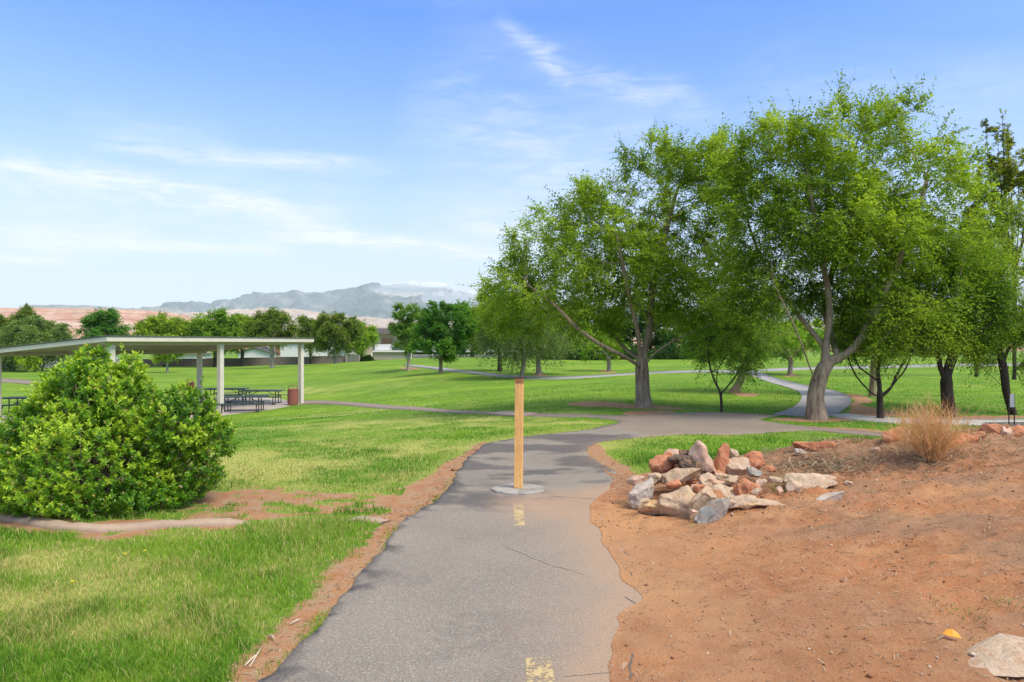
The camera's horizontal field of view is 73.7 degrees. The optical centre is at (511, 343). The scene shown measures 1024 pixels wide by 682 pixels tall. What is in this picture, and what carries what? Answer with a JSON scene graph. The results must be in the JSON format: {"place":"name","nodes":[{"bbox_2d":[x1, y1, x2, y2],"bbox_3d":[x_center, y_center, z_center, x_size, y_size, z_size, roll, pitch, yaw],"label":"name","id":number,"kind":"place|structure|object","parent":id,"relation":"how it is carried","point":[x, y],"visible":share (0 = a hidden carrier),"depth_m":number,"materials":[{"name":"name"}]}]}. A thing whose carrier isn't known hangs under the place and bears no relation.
{"place":"outdoors","nodes":[
{"label":"outdoors","id":0,"kind":"place"},
{"bbox_2d":[2,378,40,384],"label":"path","id":1,"kind":"structure","parent":0,"point":[17,381],"depth_m":61.27,"materials":[{"name":"concrete"}]},
{"bbox_2d":[285,400,473,413],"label":"narrow path","id":2,"kind":"structure","parent":0,"point":[359,404],"depth_m":29.77,"materials":[{"name":"concrete"}]},
{"bbox_2d":[376,282,451,296],"bbox_3d":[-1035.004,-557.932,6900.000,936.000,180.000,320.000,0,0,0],"label":"cloud","id":3,"kind":"structure","parent":0,"point":[407,290],"depth_m":6767.78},
{"bbox_2d":[422,291,477,303],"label":"cloud","id":4,"kind":"structure","parent":0,"point":[453,296],"depth_m":6760.35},
{"bbox_2d":[182,307,824,338],"bbox_3d":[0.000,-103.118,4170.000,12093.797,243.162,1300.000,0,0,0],"label":"foothills","id":5,"kind":"structure","parent":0,"point":[370,321],"depth_m":4150.85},
{"bbox_2d":[31,305,979,320],"bbox_3d":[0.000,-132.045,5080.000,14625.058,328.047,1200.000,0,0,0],"label":"plateau","id":6,"kind":"structure","parent":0,"point":[171,310],"depth_m":5118.80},
{"bbox_2d":[0,351,1023,681],"bbox_3d":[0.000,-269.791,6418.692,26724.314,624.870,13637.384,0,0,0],"label":"ground","id":7,"kind":"structure","parent":0,"point":[390,381],"depth_m":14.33,"materials":[{"name":"plant"}]},
{"bbox_2d":[0,329,31,370],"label":"willow tree","id":8,"kind":"object","parent":7,"relation":"on","point":[7,367],"visible":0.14,"depth_m":91.32,"materials":[{"name":"green plant"}]},
{"bbox_2d":[2,303,42,328],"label":"background tree","id":9,"kind":"object","parent":7,"relation":"on","point":[25,311],"visible":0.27,"depth_m":148.61,"materials":[{"name":"green plant"}]},
{"bbox_2d":[14,356,42,371],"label":"tree","id":10,"kind":"object","parent":7,"relation":"on","point":[29,362],"visible":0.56,"depth_m":83.67,"materials":[{"name":"green plant"}]},
{"bbox_2d":[0,314,76,371],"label":"tree","id":11,"kind":"object","parent":7,"relation":"on","point":[38,331],"visible":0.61,"depth_m":86.82,"materials":[{"name":"green plant"}]},
{"bbox_2d":[70,306,133,357],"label":"lawn tree","id":12,"kind":"object","parent":7,"relation":"on","point":[100,322],"visible":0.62,"depth_m":106.92,"materials":[{"name":"green plant"}]},
{"bbox_2d":[0,342,242,519],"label":"shrub","id":13,"kind":"object","parent":7,"relation":"on","point":[146,475],"visible":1,"depth_m":6.66,"materials":[{"name":"green plant"}]},
{"bbox_2d":[0,397,299,422],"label":"concrete pad","id":14,"kind":"object","parent":7,"relation":"on","point":[246,408],"depth_m":35.93,"materials":[{"name":"concrete"}]},
{"bbox_2d":[2,396,38,414],"bbox_3d":[-22.998,2.920,32.600,2.300,0.760,1.768,0,0,-4],"label":"picnic table","id":15,"kind":"object","parent":14,"relation":"on","point":[17,398],"visible":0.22,"depth_m":32.23,"materials":[{"name":"grey"}]},
{"bbox_2d":[0,335,314,416],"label":"picnic shelter","id":16,"kind":"object","parent":14,"relation":"on","point":[198,345],"visible":0.77,"depth_m":32.39,"materials":[{"name":"beige paint"}]},
{"bbox_2d":[203,388,251,402],"bbox_3d":[-16.316,2.920,39.000,2.300,0.760,1.768,0,0,-4],"label":"picnic table","id":17,"kind":"object","parent":14,"relation":"on","point":[232,389],"visible":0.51,"depth_m":38.79,"materials":[{"name":"grey"}]},
{"bbox_2d":[217,395,270,412],"bbox_3d":[-13.112,2.920,33.300,2.300,0.760,1.768,0,0,-9],"label":"picnic table","id":18,"kind":"object","parent":14,"relation":"on","point":[242,396],"visible":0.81,"depth_m":33.03,"materials":[{"name":"grey"}]},
{"bbox_2d":[239,389,286,404],"bbox_3d":[-13.711,2.920,37.500,2.300,0.760,1.768,0,0,-4],"label":"picnic table","id":19,"kind":"object","parent":14,"relation":"on","point":[269,391],"visible":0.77,"depth_m":37.15,"materials":[{"name":"grey"}]},
{"bbox_2d":[287,385,297,404],"bbox_3d":[-11.816,2.762,36.800,0.570,1.076,0.570,0,0,0],"label":"litter bin","id":20,"kind":"object","parent":14,"relation":"on","point":[292,396],"visible":0.99,"depth_m":36.58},
{"bbox_2d":[130,311,191,366],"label":"lawn tree","id":21,"kind":"object","parent":7,"relation":"on","point":[160,325],"visible":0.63,"depth_m":117.07,"materials":[{"name":"green plant"}]},
{"bbox_2d":[148,333,188,372],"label":"lawn tree","id":22,"kind":"object","parent":7,"relation":"on","point":[160,357],"visible":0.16,"depth_m":81.41,"materials":[{"name":"green plant"}]},
{"bbox_2d":[172,352,211,358],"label":"house","id":23,"kind":"structure","parent":7,"relation":"on","point":[194,356],"depth_m":140.00,"materials":[{"name":"white paint"}]},
{"bbox_2d":[0,513,390,532],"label":"lawn edging","id":24,"kind":"object","parent":7,"relation":"on","point":[46,523],"visible":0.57,"depth_m":6.07,"materials":[{"name":"beige concrete"}]},
{"bbox_2d":[183,306,244,366],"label":"lawn tree","id":25,"kind":"object","parent":7,"relation":"on","point":[207,325],"visible":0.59,"depth_m":116.02,"materials":[{"name":"green plant"}]},
{"bbox_2d":[137,356,345,365],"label":"boundary wall","id":26,"kind":"structure","parent":7,"relation":"on","point":[257,361],"depth_m":125.90,"materials":[{"name":"concrete"}]},
{"bbox_2d":[223,313,263,365],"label":"background tree","id":27,"kind":"object","parent":7,"relation":"on","point":[242,319],"visible":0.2,"depth_m":121.44,"materials":[{"name":"green plant"}]},
{"bbox_2d":[238,347,278,357],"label":"house","id":28,"kind":"structure","parent":7,"relation":"on","point":[260,352],"depth_m":145.00,"materials":[{"name":"white paint"}]},
{"bbox_2d":[242,306,300,367],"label":"lawn tree","id":29,"kind":"object","parent":7,"relation":"on","point":[273,320],"visible":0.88,"depth_m":96.80,"materials":[{"name":"green plant"}]},
{"bbox_2d":[294,314,323,363],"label":"background tree","id":30,"kind":"object","parent":7,"relation":"on","point":[304,322],"visible":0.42,"depth_m":123.67,"materials":[{"name":"green plant"}]},
{"bbox_2d":[269,343,355,356],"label":"house","id":31,"kind":"structure","parent":7,"relation":"on","point":[287,352],"depth_m":150.00,"materials":[{"name":"white paint"}]},
{"bbox_2d":[307,310,366,363],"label":"lawn tree","id":32,"kind":"object","parent":7,"relation":"on","point":[329,333],"visible":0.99,"depth_m":96.69,"materials":[{"name":"green plant"}]},
{"bbox_2d":[346,354,366,361],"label":"timber fence","id":33,"kind":"object","parent":7,"relation":"on","point":[355,359],"visible":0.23,"depth_m":124.50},
{"bbox_2d":[342,319,379,361],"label":"lawn tree","id":34,"kind":"object","parent":7,"relation":"on","point":[371,335],"visible":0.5,"depth_m":110.94,"materials":[{"name":"green plant"}]},
{"bbox_2d":[387,301,426,370],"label":"lawn tree","id":35,"kind":"object","parent":7,"relation":"on","point":[405,326],"visible":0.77,"depth_m":61.51,"materials":[{"name":"green plant"}]},
{"bbox_2d":[408,299,477,373],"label":"lawn tree","id":36,"kind":"object","parent":7,"relation":"on","point":[440,339],"visible":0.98,"depth_m":52.33,"materials":[{"name":"green plant"}]},
{"bbox_2d":[371,329,514,359],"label":"apartment building","id":37,"kind":"structure","parent":7,"relation":"on","point":[381,351],"depth_m":123.50,"materials":[{"name":"beige paint"}]},
{"bbox_2d":[257,427,648,681],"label":"footpath","id":38,"kind":"structure","parent":7,"relation":"on","point":[468,575],"depth_m":4.50,"materials":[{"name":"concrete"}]},
{"bbox_2d":[490,377,546,494],"bbox_3d":[0.070,1.020,7.609,0.640,1.300,0.513,0,0,0],"label":"wooden post","id":39,"kind":"object","parent":38,"relation":"on","point":[518,487],"visible":0.88,"depth_m":7.56,"materials":[{"name":"beige wood"}]},
{"bbox_2d":[450,304,486,357],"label":"background tree","id":40,"kind":"object","parent":7,"relation":"on","point":[463,351],"visible":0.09,"depth_m":104.57,"materials":[{"name":"green plant"}]},
{"bbox_2d":[459,289,529,370],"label":"lawn tree","id":41,"kind":"object","parent":7,"relation":"on","point":[472,335],"visible":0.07,"depth_m":54.79,"materials":[{"name":"green plant"}]},
{"bbox_2d":[486,411,537,416],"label":"utility slab","id":42,"kind":"structure","parent":7,"relation":"on","point":[508,413],"depth_m":17.11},
{"bbox_2d":[467,287,584,379],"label":"drooping tree","id":43,"kind":"object","parent":7,"relation":"on","point":[553,343],"visible":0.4,"depth_m":43.41,"materials":[{"name":"green plant"}]},
{"bbox_2d":[487,301,592,374],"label":"lawn tree","id":44,"kind":"object","parent":7,"relation":"on","point":[539,364],"visible":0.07,"depth_m":48.66,"materials":[{"name":"green plant"}]},
{"bbox_2d":[542,347,576,359],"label":"hedge shrub","id":45,"kind":"object","parent":7,"relation":"on","point":[568,358],"visible":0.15,"depth_m":78.82,"materials":[{"name":"green plant"}]},
{"bbox_2d":[569,344,607,359],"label":"hedge shrub","id":46,"kind":"object","parent":7,"relation":"on","point":[589,355],"visible":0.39,"depth_m":77.20,"materials":[{"name":"green plant"}]},
{"bbox_2d":[575,330,629,370],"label":"lawn tree","id":47,"kind":"object","parent":7,"relation":"on","point":[593,346],"visible":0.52,"depth_m":54.84,"materials":[{"name":"green plant"}]},
{"bbox_2d":[589,315,635,352],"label":"background tree","id":48,"kind":"object","parent":7,"relation":"on","point":[627,338],"visible":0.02,"depth_m":91.15,"materials":[{"name":"green plant"}]},
{"bbox_2d":[457,116,777,407],"bbox_3d":[2.700,-2.120,17.760,8.140,7.730,5.352,0,0,0],"label":"park tree","id":49,"kind":"object","parent":7,"relation":"on","point":[655,261],"visible":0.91,"depth_m":17.02,"materials":[{"name":"green plant"}]},
{"bbox_2d":[609,342,649,359],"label":"hedge shrub","id":50,"kind":"object","parent":7,"relation":"on","point":[633,349],"visible":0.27,"depth_m":79.08,"materials":[{"name":"green plant"}]},
{"bbox_2d":[625,301,687,352],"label":"background tree","id":51,"kind":"object","parent":7,"relation":"on","point":[655,340],"visible":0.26,"depth_m":86.46,"materials":[{"name":"green plant"}]},
{"bbox_2d":[648,340,693,359],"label":"hedge shrub","id":52,"kind":"object","parent":7,"relation":"on","point":[664,353],"visible":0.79,"depth_m":79.16,"materials":[{"name":"green plant"}]},
{"bbox_2d":[657,485,694,517],"bbox_3d":[1.619,1.522,6.502,0.469,0.352,0.295,0,0,20],"label":"rock","id":53,"kind":"object","parent":7,"relation":"on","point":[675,502],"visible":0.7,"depth_m":6.43,"materials":[{"name":"beige stone"}]},
{"bbox_2d":[665,479,681,488],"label":"rock","id":54,"kind":"object","parent":53,"relation":"on","point":[676,483],"visible":1,"depth_m":6.51,"materials":[{"name":"orange stone"}]},
{"bbox_2d":[674,314,772,411],"bbox_3d":[5.018,0.464,16.222,2.107,2.575,1.993,0,0,34],"label":"young tree","id":55,"kind":"object","parent":7,"relation":"on","point":[713,332],"visible":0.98,"depth_m":16.08,"materials":[{"name":"green plant"}]},
{"bbox_2d":[677,304,801,392],"bbox_3d":[7.868,0.068,23.441,4.383,3.644,3.845,0,0,0],"label":"park tree","id":56,"kind":"object","parent":7,"relation":"on","point":[771,339],"visible":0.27,"depth_m":23.27,"materials":[{"name":"green plant"}]},
{"bbox_2d":[732,478,761,496],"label":"rock","id":57,"kind":"object","parent":7,"relation":"on","point":[744,486],"visible":0.52,"depth_m":6.67,"materials":[{"name":"orange stone"}]},
{"bbox_2d":[755,319,824,375],"bbox_3d":[14.511,0.190,36.011,4.719,3.231,4.233,0,0,0],"label":"park tree","id":58,"kind":"object","parent":7,"relation":"on","point":[795,346],"visible":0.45,"depth_m":35.78,"materials":[{"name":"green plant"}]},
{"bbox_2d":[779,318,824,356],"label":"background tree","id":59,"kind":"object","parent":7,"relation":"on","point":[805,329],"visible":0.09,"depth_m":102.41,"materials":[{"name":"green plant"}]},
{"bbox_2d":[675,65,1015,420],"bbox_3d":[7.192,-2.082,14.994,6.390,7.697,4.877,0,0,33],"label":"park tree","id":60,"kind":"object","parent":7,"relation":"on","point":[899,234],"visible":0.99,"depth_m":14.39,"materials":[{"name":"green plant"}]},
{"bbox_2d":[830,282,910,396],"bbox_3d":[11.249,-0.173,21.525,2.888,3.917,3.028,0,0,0],"label":"park tree","id":61,"kind":"object","parent":7,"relation":"on","point":[872,384],"visible":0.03,"depth_m":21.41,"materials":[{"name":"green plant"}]},
{"bbox_2d":[819,270,966,417],"bbox_3d":[8.252,0.012,14.924,2.834,3.491,2.873,0,0,34],"label":"young tree","id":62,"kind":"object","parent":7,"relation":"on","point":[853,320],"visible":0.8,"depth_m":14.59,"materials":[{"name":"green plant"}]},
{"bbox_2d":[886,197,1023,416],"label":"dark tree","id":63,"kind":"object","parent":7,"relation":"on","point":[995,295],"visible":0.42,"depth_m":14.95,"materials":[{"name":"green plant"}]},
{"bbox_2d":[959,167,1010,376],"bbox_3d":[24.460,-3.717,35.892,2.892,11.159,2.051,0,0,0],"label":"poplar","id":64,"kind":"object","parent":7,"relation":"on","point":[973,205],"visible":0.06,"depth_m":35.48,"materials":[{"name":"green plant"}]},
{"bbox_2d":[947,189,1023,414],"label":"dark tree","id":65,"kind":"object","parent":7,"relation":"on","point":[1004,374],"visible":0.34,"depth_m":16.20,"materials":[{"name":"green plant"}]},
{"bbox_2d":[974,109,1023,379],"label":"poplar","id":66,"kind":"object","parent":7,"relation":"on","point":[1006,171],"visible":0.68,"depth_m":32.95,"materials":[{"name":"green plant"}]},
{"bbox_2d":[0,307,1023,350],"bbox_3d":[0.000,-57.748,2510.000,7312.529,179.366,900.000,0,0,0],"label":"red cliffs","id":67,"kind":"structure","parent":0,"point":[69,316],"depth_m":2520.50,"materials":[{"name":"stone"}]},
{"bbox_2d":[0,0,1023,310],"label":"sky","id":68,"kind":"structure","parent":0,"point":[153,153],"materials":[{"name":"blue"}]},
{"bbox_2d":[126,282,1011,322],"bbox_3d":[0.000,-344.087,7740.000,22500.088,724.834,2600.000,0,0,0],"label":"mountains","id":69,"kind":"structure","parent":0,"point":[368,300],"depth_m":7439.04,"materials":[{"name":"stone"}]},
{"bbox_2d":[404,364,759,379],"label":"path","id":70,"kind":"structure","parent":0,"point":[555,377],"depth_m":46.35,"materials":[{"name":"grey concrete"}]},
{"bbox_2d":[448,410,881,437],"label":"cross path","id":71,"kind":"structure","parent":0,"point":[708,423],"depth_m":13.88,"materials":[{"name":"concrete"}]},
{"bbox_2d":[751,372,850,415],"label":"curved path","id":72,"kind":"structure","parent":0,"point":[836,401],"depth_m":19.89,"materials":[{"name":"grey concrete"}]},
{"bbox_2d":[589,425,1023,681],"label":"dirt bank","id":73,"kind":"structure","parent":0,"point":[783,663],"depth_m":4.53,"materials":[{"name":"soil"}]},
{"bbox_2d":[215,422,1023,681],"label":"straw litter","id":74,"kind":"object","parent":73,"relation":"on","point":[834,466],"visible":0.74,"depth_m":7.22,"materials":[{"name":"plant"}]},
{"bbox_2d":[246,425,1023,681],"bbox_3d":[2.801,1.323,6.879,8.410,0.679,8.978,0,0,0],"label":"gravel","id":75,"kind":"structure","parent":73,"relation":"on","point":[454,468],"depth_m":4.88,"materials":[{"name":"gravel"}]},
{"bbox_2d":[628,477,653,508],"bbox_3d":[1.280,1.507,6.752,0.250,0.358,0.202,0,0,13],"label":"rock","id":76,"kind":"object","parent":73,"relation":"on","point":[640,490],"visible":0.78,"depth_m":6.70,"materials":[{"name":"white stone"}]},
{"bbox_2d":[625,475,643,485],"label":"rock","id":77,"kind":"object","parent":76,"relation":"on","point":[634,480],"visible":0.98,"depth_m":6.82,"materials":[{"name":"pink stone"}]},
{"bbox_2d":[637,499,659,514],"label":"rock","id":78,"kind":"object","parent":73,"relation":"on","point":[650,507],"visible":0.77,"depth_m":6.52,"materials":[{"name":"yellow stone"}]},
{"bbox_2d":[651,482,735,499],"bbox_3d":[1.951,1.546,6.956,1.190,0.280,1.045,0,0,26],"label":"dirt heap","id":79,"kind":"object","parent":73,"relation":"on","point":[664,490],"visible":0.09,"depth_m":6.82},
{"bbox_2d":[647,472,661,485],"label":"rock","id":80,"kind":"object","parent":79,"relation":"on","point":[656,477],"visible":0.59,"depth_m":6.86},
{"bbox_2d":[649,452,674,482],"bbox_3d":[1.576,1.297,7.157,0.305,0.352,0.217,4,7,-10],"label":"rock","id":81,"kind":"object","parent":79,"relation":"on","point":[660,464],"visible":0.59,"depth_m":7.07,"materials":[{"name":"orange stone"}]},
{"bbox_2d":[677,455,692,467],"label":"rock","id":82,"kind":"object","parent":79,"relation":"on","point":[684,462],"visible":0.64,"depth_m":6.94,"materials":[{"name":"grey stone"}]},
{"bbox_2d":[667,454,692,464],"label":"rock","id":83,"kind":"object","parent":82,"relation":"on","point":[674,459],"visible":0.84,"depth_m":7.01,"materials":[{"name":"brown stone"}]},
{"bbox_2d":[688,440,715,474],"bbox_3d":[1.999,1.207,7.098,0.409,0.256,0.216,42,10,0],"label":"rock","id":84,"kind":"object","parent":79,"relation":"on","point":[698,451],"visible":0.76,"depth_m":7.01,"materials":[{"name":"pink stone"}]},
{"bbox_2d":[697,472,717,486],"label":"rock","id":85,"kind":"object","parent":79,"relation":"on","point":[709,479],"visible":0.59,"depth_m":6.84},
{"bbox_2d":[689,461,705,473],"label":"rock","id":86,"kind":"object","parent":85,"relation":"on","point":[696,464],"visible":0.81,"depth_m":6.91,"materials":[{"name":"brown stone"}]},
{"bbox_2d":[714,443,729,473],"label":"rock","id":87,"kind":"object","parent":79,"relation":"on","point":[721,461],"visible":0.81,"depth_m":7.11,"materials":[{"name":"orange stone"}]},
{"bbox_2d":[726,457,750,475],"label":"rock","id":88,"kind":"object","parent":79,"relation":"on","point":[737,466],"visible":0.88,"depth_m":7.11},
{"bbox_2d":[689,485,716,519],"bbox_3d":[1.763,1.509,6.354,0.174,0.364,0.311,36,-14,51],"label":"rock","id":89,"kind":"object","parent":73,"relation":"on","point":[702,497],"visible":0.66,"depth_m":6.27,"materials":[{"name":"beige stone"}]},
{"bbox_2d":[694,497,730,523],"bbox_3d":[1.827,1.504,6.147,0.418,0.238,0.147,-36,39,-6],"label":"rock","id":90,"kind":"object","parent":73,"relation":"on","point":[714,510],"visible":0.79,"depth_m":6.11,"materials":[{"name":"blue stone"}]},
{"bbox_2d":[710,483,736,496],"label":"rock","id":91,"kind":"object","parent":73,"relation":"on","point":[724,489],"visible":0.34,"depth_m":6.73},
{"bbox_2d":[727,494,757,508],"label":"rock","id":92,"kind":"object","parent":73,"relation":"on","point":[740,500],"visible":0.71,"depth_m":6.35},
{"bbox_2d":[741,451,765,469],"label":"rock","id":93,"kind":"object","parent":73,"relation":"on","point":[756,460],"visible":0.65,"depth_m":7.23,"materials":[{"name":"orange stone"}]},
{"bbox_2d":[747,467,761,477],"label":"rock","id":94,"kind":"object","parent":73,"relation":"on","point":[753,472],"visible":1,"depth_m":6.99,"materials":[{"name":"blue stone"}]},
{"bbox_2d":[754,498,785,506],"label":"rock","id":95,"kind":"object","parent":73,"relation":"on","point":[763,502],"visible":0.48,"depth_m":6.40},
{"bbox_2d":[785,478,802,492],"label":"rock","id":96,"kind":"object","parent":73,"relation":"on","point":[794,485],"visible":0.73,"depth_m":6.79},
{"bbox_2d":[782,473,837,488],"bbox_3d":[3.049,1.411,7.005,0.561,0.153,0.234,5,9,6],"label":"rock","id":97,"kind":"object","parent":73,"relation":"on","point":[807,480],"visible":0.65,"depth_m":6.99,"materials":[{"name":"stone"}]},
{"bbox_2d":[792,441,836,450],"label":"rock","id":98,"kind":"object","parent":73,"relation":"on","point":[811,446],"visible":0.86,"depth_m":8.38,"materials":[{"name":"orange stone"}]},
{"bbox_2d":[816,491,844,500],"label":"rock","id":99,"kind":"object","parent":73,"relation":"on","point":[836,496],"visible":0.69,"depth_m":6.46,"materials":[{"name":"white stone"}]},
{"bbox_2d":[881,427,905,443],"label":"rock","id":100,"kind":"object","parent":73,"relation":"on","point":[887,437],"visible":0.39,"depth_m":8.28,"materials":[{"name":"orange stone"}]},
{"bbox_2d":[865,389,996,463],"bbox_3d":[4.630,0.903,7.609,1.112,0.790,1.151,0,0,0],"label":"dry shrub","id":101,"kind":"object","parent":73,"relation":"on","point":[934,440],"visible":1,"depth_m":7.52,"materials":[{"name":"plant"}]},
{"bbox_2d":[947,433,978,444],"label":"rock","id":102,"kind":"object","parent":73,"relation":"on","point":[974,438],"visible":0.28,"depth_m":8.14,"materials":[{"name":"orange stone"}]},
{"bbox_2d":[977,423,1008,434],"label":"rock","id":103,"kind":"object","parent":73,"relation":"on","point":[994,427],"visible":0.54,"depth_m":8.41,"materials":[{"name":"orange stone"}]},
{"bbox_2d":[964,633,1023,676],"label":"rock","id":104,"kind":"object","parent":73,"relation":"on","point":[1000,654],"visible":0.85,"depth_m":3.28,"materials":[{"name":"stone"}]},
{"bbox_2d":[1011,425,1023,436],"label":"rock","id":105,"kind":"object","parent":73,"relation":"on","point":[1016,429],"visible":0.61,"depth_m":8.34,"materials":[{"name":"orange stone"}]},
{"bbox_2d":[759,363,1020,370],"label":"path","id":106,"kind":"structure","parent":0,"point":[836,367],"depth_m":48.51,"materials":[{"name":"grey concrete"}]},
{"bbox_2d":[830,413,1023,424],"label":"sidewalk","id":107,"kind":"structure","parent":0,"point":[865,418],"depth_m":14.67,"materials":[{"name":"concrete"}]},
{"bbox_2d":[984,422,1023,425],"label":"dark path","id":108,"kind":"structure","parent":0,"point":[1016,423],"depth_m":14.13,"materials":[{"name":"asphalt"}]},
{"bbox_2d":[1008,394,1014,424],"bbox_3d":[10.173,1.345,13.896,0.126,0.660,0.027,0,0,0],"label":"sign","id":109,"kind":"object","parent":108,"relation":"on","point":[1011,400],"visible":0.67,"depth_m":13.89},
{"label":"rock","id":110,"kind":"object","parent":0,"visible":0},
{"bbox_2d":[661,468,700,483],"bbox_3d":[1.672,1.301,6.801,0.416,0.189,0.234,-10,13,-8],"label":"rock","id":111,"kind":"object","parent":110,"relation":"on","point":[682,475],"visible":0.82,"depth_m":6.72,"materials":[{"name":"beige stone"}]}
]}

